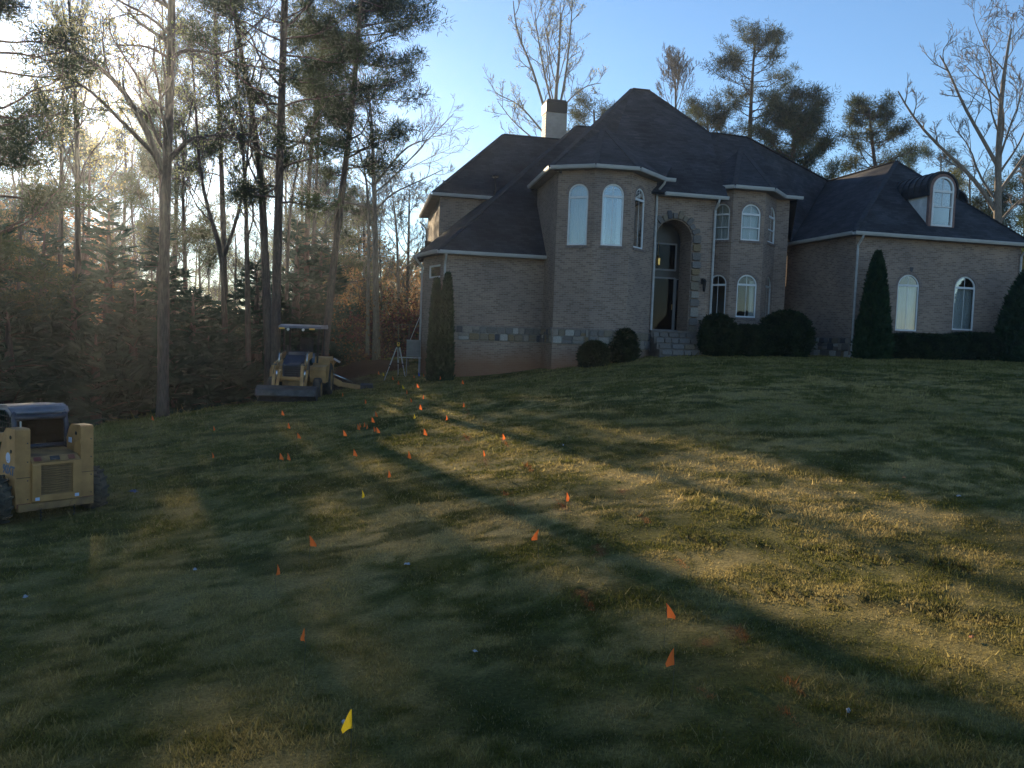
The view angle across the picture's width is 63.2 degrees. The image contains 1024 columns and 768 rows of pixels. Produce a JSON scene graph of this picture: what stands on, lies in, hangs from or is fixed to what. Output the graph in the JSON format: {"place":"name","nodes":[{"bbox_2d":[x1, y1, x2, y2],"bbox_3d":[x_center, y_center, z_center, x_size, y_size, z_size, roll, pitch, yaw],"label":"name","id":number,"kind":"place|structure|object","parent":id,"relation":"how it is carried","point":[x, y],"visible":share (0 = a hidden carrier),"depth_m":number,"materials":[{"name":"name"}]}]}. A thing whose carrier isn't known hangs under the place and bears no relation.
{"place":"outdoors","nodes":[
{"label":"outdoors","id":0,"kind":"place"},
{"bbox_2d":[0,351,1023,767],"bbox_3d":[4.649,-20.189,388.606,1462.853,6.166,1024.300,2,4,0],"label":"ground","id":1,"kind":"structure","parent":0,"point":[858,626],"depth_m":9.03,"materials":[{"name":"green plant"}]},
{"bbox_2d":[0,127,50,300],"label":"woodland tree","id":2,"kind":"object","parent":1,"relation":"on","point":[19,231],"visible":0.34,"depth_m":46.51,"materials":[{"name":"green plant"}]},
{"bbox_2d":[0,222,65,414],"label":"dark evergreen","id":3,"kind":"object","parent":1,"relation":"on","point":[32,345],"visible":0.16,"depth_m":28.61,"materials":[{"name":"green plant"}]},
{"bbox_2d":[0,136,72,288],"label":"woodland tree","id":4,"kind":"object","parent":1,"relation":"on","point":[46,176],"visible":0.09,"depth_m":54.97,"materials":[{"name":"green plant"}]},
{"bbox_2d":[0,228,92,357],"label":"dark evergreen","id":5,"kind":"object","parent":1,"relation":"on","point":[53,242],"visible":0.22,"depth_m":32.67,"materials":[{"name":"green plant"}]},
{"bbox_2d":[0,300,105,431],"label":"dark evergreen","id":6,"kind":"object","parent":1,"relation":"on","point":[20,382],"visible":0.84,"depth_m":25.91,"materials":[{"name":"green plant"}]},
{"bbox_2d":[0,402,109,523],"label":"skid steer loader","id":7,"kind":"object","parent":1,"relation":"on","point":[46,460],"visible":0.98,"depth_m":14.34,"materials":[{"name":"yellow metal"}]},
{"bbox_2d":[17,418,63,443],"bbox_3d":[-8.268,0.825,14.590,0.016,0.468,0.774,5,5,39],"label":"rear window","id":8,"kind":"structure","parent":7,"relation":"in","point":[41,430],"depth_m":14.64,"materials":[{"name":"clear glass"}]},
{"bbox_2d":[31,459,81,503],"bbox_3d":[-7.816,1.647,14.244,0.176,0.684,0.810,5,4,39],"label":"engine door","id":9,"kind":"structure","parent":7,"relation":"in","point":[62,479],"depth_m":14.20,"materials":[{"name":"yellow metal"}]},
{"bbox_2d":[0,0,135,322],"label":"edge pine","id":10,"kind":"object","parent":1,"relation":"on","point":[18,133],"visible":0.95,"depth_m":24.87,"materials":[{"name":"green plant"}]},
{"bbox_2d":[12,1,125,336],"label":"slender tree","id":11,"kind":"object","parent":1,"relation":"on","point":[60,220],"visible":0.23,"depth_m":33.56,"materials":[{"name":"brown plant"}]},
{"bbox_2d":[53,132,104,300],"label":"woodland tree","id":12,"kind":"object","parent":1,"relation":"on","point":[83,220],"visible":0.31,"depth_m":45.78,"materials":[{"name":"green plant"}]},
{"bbox_2d":[23,271,135,417],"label":"dark evergreen","id":13,"kind":"object","parent":1,"relation":"on","point":[73,319],"visible":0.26,"depth_m":30.63,"materials":[{"name":"green plant"}]},
{"bbox_2d":[16,183,145,322],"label":"woodland tree","id":14,"kind":"object","parent":1,"relation":"on","point":[71,240],"visible":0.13,"depth_m":52.67,"materials":[{"name":"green plant"}]},
{"bbox_2d":[39,0,144,329],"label":"slender tree","id":15,"kind":"object","parent":1,"relation":"on","point":[78,212],"visible":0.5,"depth_m":32.40,"materials":[{"name":"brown plant"}]},
{"bbox_2d":[29,119,155,323],"bbox_3d":[-25.703,-7.920,51.371,7.136,16.412,6.016,1,4,-18],"label":"woodland pine","id":16,"kind":"object","parent":1,"relation":"on","point":[92,179],"visible":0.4,"depth_m":50.66,"materials":[{"name":"green plant"}]},
{"bbox_2d":[30,323,170,424],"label":"dark evergreen","id":17,"kind":"object","parent":1,"relation":"on","point":[92,396],"visible":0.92,"depth_m":27.74,"materials":[{"name":"green plant"}]},
{"bbox_2d":[27,132,195,290],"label":"woodland tree","id":18,"kind":"object","parent":1,"relation":"on","point":[108,151],"visible":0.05,"depth_m":66.24,"materials":[{"name":"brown plant"}]},
{"bbox_2d":[49,191,181,357],"bbox_3d":[-17.532,-3.430,35.704,6.327,9.556,6.571,2,4,0],"label":"dark evergreen","id":19,"kind":"object","parent":1,"relation":"on","point":[107,276],"visible":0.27,"depth_m":35.52,"materials":[{"name":"green plant"}]},
{"bbox_2d":[83,283,157,419],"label":"dark evergreen","id":20,"kind":"object","parent":1,"relation":"on","point":[136,329],"visible":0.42,"depth_m":32.58,"materials":[{"name":"green plant"}]},
{"bbox_2d":[100,100,155,310],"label":"woodland tree","id":21,"kind":"object","parent":1,"relation":"on","point":[132,220],"visible":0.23,"depth_m":54.46,"materials":[{"name":"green plant"}]},
{"bbox_2d":[94,92,170,292],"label":"woodland tree","id":22,"kind":"object","parent":1,"relation":"on","point":[124,211],"visible":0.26,"depth_m":53.07,"materials":[{"name":"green plant"}]},
{"bbox_2d":[1,0,285,417],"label":"tulip tree","id":23,"kind":"object","parent":1,"relation":"on","point":[164,164],"visible":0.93,"depth_m":26.55,"materials":[{"name":"brown plant"}]},
{"bbox_2d":[99,225,203,353],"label":"dark evergreen","id":24,"kind":"object","parent":1,"relation":"on","point":[146,266],"visible":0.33,"depth_m":38.48,"materials":[{"name":"green plant"}]},
{"bbox_2d":[128,124,174,318],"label":"woodland pine","id":25,"kind":"object","parent":1,"relation":"on","point":[143,219],"visible":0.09,"depth_m":58.58,"materials":[{"name":"green plant"}]},
{"bbox_2d":[117,39,193,246],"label":"woodland pine","id":26,"kind":"object","parent":1,"relation":"on","point":[174,189],"visible":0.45,"depth_m":46.56,"materials":[{"name":"green plant"}]},
{"bbox_2d":[127,76,215,312],"bbox_3d":[-21.199,-9.390,51.106,5.726,19.088,5.774,2,4,1],"label":"woodland tree","id":27,"kind":"object","parent":1,"relation":"on","point":[174,254],"visible":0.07,"depth_m":51.15,"materials":[{"name":"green plant"}]},
{"bbox_2d":[105,322,242,413],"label":"dark evergreen","id":28,"kind":"object","parent":1,"relation":"on","point":[182,381],"visible":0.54,"depth_m":29.95,"materials":[{"name":"green plant"}]},
{"bbox_2d":[110,69,258,311],"bbox_3d":[-18.494,-8.771,48.014,6.950,18.425,6.788,4,4,31],"label":"woodland pine","id":29,"kind":"object","parent":1,"relation":"on","point":[200,235],"visible":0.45,"depth_m":46.87,"materials":[{"name":"green plant"}]},
{"bbox_2d":[138,285,244,369],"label":"dark evergreen","id":30,"kind":"object","parent":1,"relation":"on","point":[192,317],"visible":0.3,"depth_m":34.98,"materials":[{"name":"green plant"}]},
{"bbox_2d":[176,202,220,323],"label":"woodland tree","id":31,"kind":"object","parent":1,"relation":"on","point":[199,271],"visible":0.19,"depth_m":55.93,"materials":[{"name":"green plant"}]},
{"bbox_2d":[143,332,263,413],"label":"dark evergreen","id":32,"kind":"object","parent":1,"relation":"on","point":[238,383],"visible":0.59,"depth_m":31.94,"materials":[{"name":"green plant"}]},
{"bbox_2d":[188,215,243,307],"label":"woodland pine","id":33,"kind":"object","parent":1,"relation":"on","point":[204,284],"visible":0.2,"depth_m":80.71,"materials":[{"name":"green plant"}]},
{"bbox_2d":[157,18,277,342],"bbox_3d":[-12.528,-7.216,35.772,5.460,16.546,3.328,2,4,0],"label":"forked tree","id":34,"kind":"object","parent":1,"relation":"on","point":[221,254],"visible":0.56,"depth_m":35.55,"materials":[{"name":"brown plant"}]},
{"bbox_2d":[16,231,423,333],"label":"wood","id":35,"kind":"object","parent":1,"relation":"on","point":[418,269],"visible":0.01,"depth_m":94.01,"materials":[{"name":"brown plant"}]},
{"bbox_2d":[150,0,291,299],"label":"pine","id":36,"kind":"object","parent":1,"relation":"on","point":[222,211],"visible":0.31,"depth_m":41.27,"materials":[{"name":"green plant"}]},
{"bbox_2d":[195,298,263,389],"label":"dark evergreen","id":37,"kind":"object","parent":1,"relation":"on","point":[236,320],"visible":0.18,"depth_m":37.86,"materials":[{"name":"green plant"}]},
{"bbox_2d":[210,202,259,309],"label":"woodland tree","id":38,"kind":"object","parent":1,"relation":"on","point":[229,258],"visible":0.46,"depth_m":50.11,"materials":[{"name":"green plant"}]},
{"bbox_2d":[180,0,295,384],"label":"thin tree","id":39,"kind":"object","parent":1,"relation":"on","point":[266,296],"visible":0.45,"depth_m":31.70,"materials":[{"name":"brown plant"}]},
{"bbox_2d":[188,15,287,388],"bbox_3d":[-12.051,-7.654,36.846,3.914,16.885,4.322,2,4,0],"label":"thin tree","id":40,"kind":"object","parent":1,"relation":"on","point":[247,231],"visible":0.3,"depth_m":36.74,"materials":[{"name":"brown plant"}]},
{"bbox_2d":[94,285,422,414],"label":"woodland undergrowth","id":41,"kind":"object","parent":1,"relation":"on","point":[364,324],"visible":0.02,"depth_m":42.52,"materials":[{"name":"brown plant"}]},
{"bbox_2d":[198,258,320,381],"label":"dark evergreen","id":42,"kind":"object","parent":1,"relation":"on","point":[256,308],"visible":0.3,"depth_m":40.58,"materials":[{"name":"green plant"}]},
{"bbox_2d":[225,125,296,304],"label":"woodland tree","id":43,"kind":"object","parent":1,"relation":"on","point":[260,292],"visible":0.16,"depth_m":60.88,"materials":[{"name":"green plant"}]},
{"bbox_2d":[241,115,317,293],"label":"woodland tree","id":44,"kind":"object","parent":1,"relation":"on","point":[286,193],"visible":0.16,"depth_m":61.72,"materials":[{"name":"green plant"}]},
{"bbox_2d":[175,0,392,384],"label":"tall pine","id":45,"kind":"object","parent":1,"relation":"on","point":[261,97],"visible":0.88,"depth_m":29.42,"materials":[{"name":"green plant"}]},
{"bbox_2d":[252,116,320,351],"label":"crooked tree","id":46,"kind":"object","parent":1,"relation":"on","point":[288,248],"visible":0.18,"depth_m":41.56,"materials":[{"name":"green plant"}]},
{"bbox_2d":[257,99,332,309],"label":"woodland tree","id":47,"kind":"object","parent":1,"relation":"on","point":[290,177],"visible":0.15,"depth_m":62.50,"materials":[{"name":"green plant"}]},
{"bbox_2d":[251,218,349,363],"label":"dark evergreen","id":48,"kind":"object","parent":1,"relation":"on","point":[295,277],"visible":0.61,"depth_m":42.50,"materials":[{"name":"green plant"}]},
{"bbox_2d":[255,324,372,401],"bbox_3d":[-6.968,-0.796,29.869,3.505,2.662,6.083,2,4,-5],"label":"backhoe loader","id":49,"kind":"object","parent":1,"relation":"on","point":[296,375],"visible":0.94,"depth_m":28.46,"materials":[{"name":"metal"}]},
{"bbox_2d":[283,63,346,321],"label":"woodland tree","id":50,"kind":"object","parent":1,"relation":"on","point":[314,228],"visible":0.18,"depth_m":47.21,"materials":[{"name":"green plant"}]},
{"bbox_2d":[268,153,363,296],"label":"woodland pine","id":51,"kind":"object","parent":1,"relation":"on","point":[295,210],"visible":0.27,"depth_m":52.24,"materials":[{"name":"green plant"}]},
{"bbox_2d":[242,171,391,311],"bbox_3d":[-11.751,-7.152,52.789,9.559,13.116,8.353,-1,4,-39],"label":"woodland tree","id":52,"kind":"object","parent":1,"relation":"on","point":[371,267],"visible":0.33,"depth_m":52.36,"materials":[{"name":"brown plant"}]},
{"bbox_2d":[282,229,365,366],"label":"dark evergreen","id":53,"kind":"object","parent":1,"relation":"on","point":[325,238],"visible":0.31,"depth_m":45.66,"materials":[{"name":"green plant"}]},
{"bbox_2d":[268,0,380,335],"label":"pine","id":54,"kind":"object","parent":1,"relation":"on","point":[307,233],"visible":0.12,"depth_m":43.48,"materials":[{"name":"green plant"}]},
{"bbox_2d":[310,164,370,285],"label":"woodland pine","id":55,"kind":"object","parent":1,"relation":"on","point":[351,264],"visible":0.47,"depth_m":50.59,"materials":[{"name":"green plant"}]},
{"bbox_2d":[271,0,452,355],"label":"leaning pine","id":56,"kind":"object","parent":1,"relation":"on","point":[384,8],"visible":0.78,"depth_m":31.94,"materials":[{"name":"green plant"}]},
{"bbox_2d":[337,192,390,306],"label":"pine","id":57,"kind":"object","parent":1,"relation":"on","point":[359,225],"visible":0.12,"depth_m":73.42,"materials":[{"name":"green plant"}]},
{"bbox_2d":[340,160,393,306],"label":"woodland tree","id":58,"kind":"object","parent":1,"relation":"on","point":[369,190],"visible":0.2,"depth_m":60.76,"materials":[{"name":"brown plant"}]},
{"bbox_2d":[323,230,420,327],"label":"woodland tree","id":59,"kind":"object","parent":1,"relation":"on","point":[387,258],"visible":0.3,"depth_m":57.41,"materials":[{"name":"brown plant"}]},
{"bbox_2d":[330,286,419,362],"bbox_3d":[-7.028,-2.874,45.927,5.880,4.939,5.152,2,4,0],"label":"leafy bush","id":60,"kind":"object","parent":1,"relation":"on","point":[358,329],"visible":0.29,"depth_m":44.87,"materials":[{"name":"brown plant"}]},
{"bbox_2d":[361,193,401,313],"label":"woodland tree","id":61,"kind":"object","parent":1,"relation":"on","point":[379,266],"visible":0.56,"depth_m":52.79,"materials":[{"name":"brown plant"}]},
{"bbox_2d":[288,24,477,359],"bbox_3d":[-6.415,-8.805,40.432,9.047,16.057,7.042,5,4,35],"label":"spreading tree","id":62,"kind":"object","parent":1,"relation":"on","point":[376,326],"visible":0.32,"depth_m":40.46,"materials":[{"name":"brown plant"}]},
{"bbox_2d":[344,143,427,312],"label":"slim tree","id":63,"kind":"object","parent":1,"relation":"on","point":[395,231],"visible":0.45,"depth_m":46.45,"materials":[{"name":"brown plant"}]},
{"bbox_2d":[359,290,421,357],"bbox_3d":[-5.684,-2.810,45.120,5.214,4.499,5.188,4,4,23],"label":"leafy bush","id":64,"kind":"object","parent":1,"relation":"on","point":[401,335],"visible":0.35,"depth_m":44.28,"materials":[{"name":"brown plant"}]},
{"bbox_2d":[378,159,432,311],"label":"woodland tree","id":65,"kind":"object","parent":1,"relation":"on","point":[408,274],"visible":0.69,"depth_m":56.90,"materials":[{"name":"brown plant"}]},
{"bbox_2d":[399,340,420,375],"bbox_3d":[-4.468,-1.119,36.492,0.980,1.646,0.278,2,4,-8],"label":"electrical box","id":66,"kind":"object","parent":1,"relation":"on","point":[413,349],"visible":0.95,"depth_m":36.37,"materials":[{"name":"metal"}]},
{"bbox_2d":[424,276,441,380],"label":"arborvitae","id":67,"kind":"object","parent":1,"relation":"on","point":[432,340],"visible":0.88,"depth_m":33.44,"materials":[{"name":"green plant"}]},
{"bbox_2d":[435,271,455,380],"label":"arborvitae","id":68,"kind":"object","parent":1,"relation":"on","point":[445,362],"visible":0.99,"depth_m":33.23,"materials":[{"name":"green plant"}]},
{"bbox_2d":[483,0,608,135],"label":"budding tree","id":69,"kind":"object","parent":1,"relation":"on","point":[559,45],"visible":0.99,"depth_m":56.66,"materials":[{"name":"brown plant"}]},
{"bbox_2d":[566,87,614,132],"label":"pine","id":70,"kind":"object","parent":1,"relation":"on","point":[578,115],"visible":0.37,"depth_m":58.54,"materials":[{"name":"green plant"}]},
{"bbox_2d":[575,338,612,367],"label":"round shrub","id":71,"kind":"object","parent":1,"relation":"on","point":[594,353],"visible":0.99,"depth_m":32.06,"materials":[{"name":"green plant"}]},
{"bbox_2d":[608,327,642,362],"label":"round shrub","id":72,"kind":"object","parent":1,"relation":"on","point":[624,347],"visible":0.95,"depth_m":32.85,"materials":[{"name":"green plant"}]},
{"bbox_2d":[655,41,698,109],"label":"bare tree","id":73,"kind":"object","parent":1,"relation":"on","point":[677,74],"visible":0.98,"depth_m":62.20,"materials":[{"name":"brown plant"}]},
{"bbox_2d":[412,88,1023,376],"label":"brick house","id":74,"kind":"structure","parent":1,"relation":"on","point":[659,226],"depth_m":35.79,"materials":[{"name":"brown brick"}]},
{"bbox_2d":[565,181,590,247],"bbox_3d":[2.634,-6.706,32.980,1.045,2.628,0.322,3,4,20],"label":"window","id":75,"kind":"structure","parent":74,"relation":"in","point":[578,194],"depth_m":33.06,"materials":[{"name":"white glass"}]},
{"bbox_2d":[599,181,626,248],"bbox_3d":[3.946,-6.675,32.886,1.117,2.641,0.322,1,4,-10],"label":"window","id":76,"kind":"structure","parent":74,"relation":"in","point":[620,199],"depth_m":32.90,"materials":[{"name":"glass"}]},
{"bbox_2d":[633,185,646,251],"bbox_3d":[5.127,-6.677,33.561,0.141,2.613,1.113,4,4,35],"label":"window","id":77,"kind":"structure","parent":74,"relation":"in","point":[639,195],"depth_m":33.63,"materials":[{"name":"glass"}]},
{"bbox_2d":[652,277,675,330],"bbox_3d":[6.582,-3.482,36.224,1.044,2.334,0.126,1,4,-13],"label":"front door","id":78,"kind":"structure","parent":74,"relation":"in","point":[664,287],"depth_m":36.27,"materials":[{"name":"grey paint"}]},
{"bbox_2d":[655,242,676,270],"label":"transom window","id":79,"kind":"structure","parent":74,"relation":"in","point":[667,251],"depth_m":36.16,"materials":[{"name":"grey paint"}]},
{"bbox_2d":[715,201,732,242],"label":"window","id":80,"kind":"structure","parent":74,"relation":"in","point":[723,210],"depth_m":36.31,"materials":[{"name":"white glass"}]},
{"bbox_2d":[735,272,759,319],"bbox_3d":[10.210,-3.847,36.409,1.177,2.085,0.322,1,4,-13],"label":"window","id":81,"kind":"structure","parent":74,"relation":"in","point":[752,285],"depth_m":36.41,"materials":[{"name":"white glass"}]},
{"bbox_2d":[739,201,762,243],"bbox_3d":[10.350,-7.023,36.220,1.142,1.789,0.322,1,4,-13],"label":"window","id":82,"kind":"structure","parent":74,"relation":"in","point":[750,221],"depth_m":36.27,"materials":[{"name":"glass"}]},
{"bbox_2d":[767,205,776,246],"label":"window","id":83,"kind":"structure","parent":74,"relation":"in","point":[771,226],"depth_m":37.48,"materials":[{"name":"white glass"}]},
{"bbox_2d":[894,272,921,332],"bbox_3d":[16.818,-3.467,35.527,1.295,2.611,0.322,1,4,-13],"label":"window","id":84,"kind":"structure","parent":74,"relation":"in","point":[907,296],"depth_m":35.62,"materials":[{"name":"white glass"}]},
{"bbox_2d":[951,274,977,332],"bbox_3d":[19.570,-3.501,36.157,1.301,2.541,0.322,1,4,-13],"label":"window","id":85,"kind":"structure","parent":74,"relation":"in","point":[964,297],"depth_m":36.22,"materials":[{"name":"white glass"}]},
{"bbox_2d":[680,85,755,135],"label":"pine","id":86,"kind":"object","parent":1,"relation":"on","point":[716,117],"visible":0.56,"depth_m":59.54,"materials":[{"name":"green plant"}]},
{"bbox_2d":[695,311,740,354],"bbox_3d":[8.588,-1.998,34.593,2.136,2.133,2.251,2,4,0],"label":"foundation shrub","id":87,"kind":"object","parent":1,"relation":"on","point":[713,320],"visible":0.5,"depth_m":34.12,"materials":[{"name":"green plant"}]},
{"bbox_2d":[694,326,744,356],"bbox_3d":[8.501,-1.662,34.005,1.953,1.537,2.020,2,4,0],"label":"foundation shrub","id":88,"kind":"object","parent":1,"relation":"on","point":[722,341],"visible":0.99,"depth_m":33.53,"materials":[{"name":"green plant"}]},
{"bbox_2d":[698,15,800,136],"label":"tall pine","id":89,"kind":"object","parent":1,"relation":"on","point":[732,60],"visible":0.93,"depth_m":58.00,"materials":[{"name":"green plant"}]},
{"bbox_2d":[734,323,775,356],"bbox_3d":[9.709,-1.727,34.478,2.451,1.641,2.534,2,4,0],"label":"foundation shrub","id":90,"kind":"object","parent":1,"relation":"on","point":[754,339],"visible":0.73,"depth_m":33.78,"materials":[{"name":"green plant"}]},
{"bbox_2d":[756,308,817,357],"bbox_3d":[11.427,-2.048,34.822,2.755,2.297,2.641,5,4,37],"label":"foundation shrub","id":91,"kind":"object","parent":1,"relation":"on","point":[792,332],"visible":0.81,"depth_m":34.04,"materials":[{"name":"green plant"}]},
{"bbox_2d":[734,74,848,179],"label":"dense pine","id":92,"kind":"object","parent":1,"relation":"on","point":[801,122],"visible":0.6,"depth_m":53.72,"materials":[{"name":"green plant"}]},
{"bbox_2d":[850,249,897,358],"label":"conical evergreen","id":93,"kind":"object","parent":1,"relation":"on","point":[873,336],"visible":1,"depth_m":33.65,"materials":[{"name":"green plant"}]},
{"bbox_2d":[825,89,930,177],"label":"broad pine","id":94,"kind":"object","parent":1,"relation":"on","point":[861,109],"visible":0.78,"depth_m":54.86,"materials":[{"name":"green plant"}]},
{"bbox_2d":[894,133,929,172],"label":"background pine","id":95,"kind":"object","parent":1,"relation":"on","point":[912,158],"visible":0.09,"depth_m":63.84,"materials":[{"name":"green plant"}]},
{"bbox_2d":[890,331,972,360],"bbox_3d":[17.177,-1.494,34.813,3.777,1.437,1.430,3,4,16],"label":"clipped hedge","id":96,"kind":"object","parent":1,"relation":"on","point":[929,345],"visible":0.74,"depth_m":34.39,"materials":[{"name":"green plant"}]},
{"bbox_2d":[914,140,968,188],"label":"background pine","id":97,"kind":"object","parent":1,"relation":"on","point":[948,148],"visible":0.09,"depth_m":70.52,"materials":[{"name":"green plant"}]},
{"bbox_2d":[897,0,1023,222],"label":"wide bare tree","id":98,"kind":"object","parent":1,"relation":"on","point":[999,188],"visible":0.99,"depth_m":49.26,"materials":[{"name":"brown plant"}]},
{"bbox_2d":[939,155,1003,213],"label":"background pine","id":99,"kind":"object","parent":1,"relation":"on","point":[956,171],"visible":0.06,"depth_m":63.23,"materials":[{"name":"green plant"}]},
{"bbox_2d":[943,330,1005,360],"bbox_3d":[19.714,-1.525,35.418,3.192,1.542,1.526,2,4,0],"label":"clipped hedge","id":100,"kind":"object","parent":1,"relation":"on","point":[982,347],"visible":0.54,"depth_m":34.98,"materials":[{"name":"green plant"}]},
{"bbox_2d":[967,173,1020,232],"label":"background pine","id":101,"kind":"object","parent":1,"relation":"on","point":[977,200],"visible":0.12,"depth_m":59.03,"materials":[{"name":"green plant"}]},
{"bbox_2d":[983,144,1023,259],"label":"background pine","id":102,"kind":"object","parent":1,"relation":"on","point":[1012,185],"visible":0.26,"depth_m":57.09,"materials":[{"name":"green plant"}]},
{"bbox_2d":[991,269,1023,361],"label":"conical evergreen","id":103,"kind":"object","parent":1,"relation":"on","point":[1009,326],"visible":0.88,"depth_m":34.70,"materials":[{"name":"green plant"}]},
{"bbox_2d":[0,0,1023,309],"label":"sky","id":104,"kind":"structure","parent":0,"point":[870,47],"materials":[{"name":"blue"}]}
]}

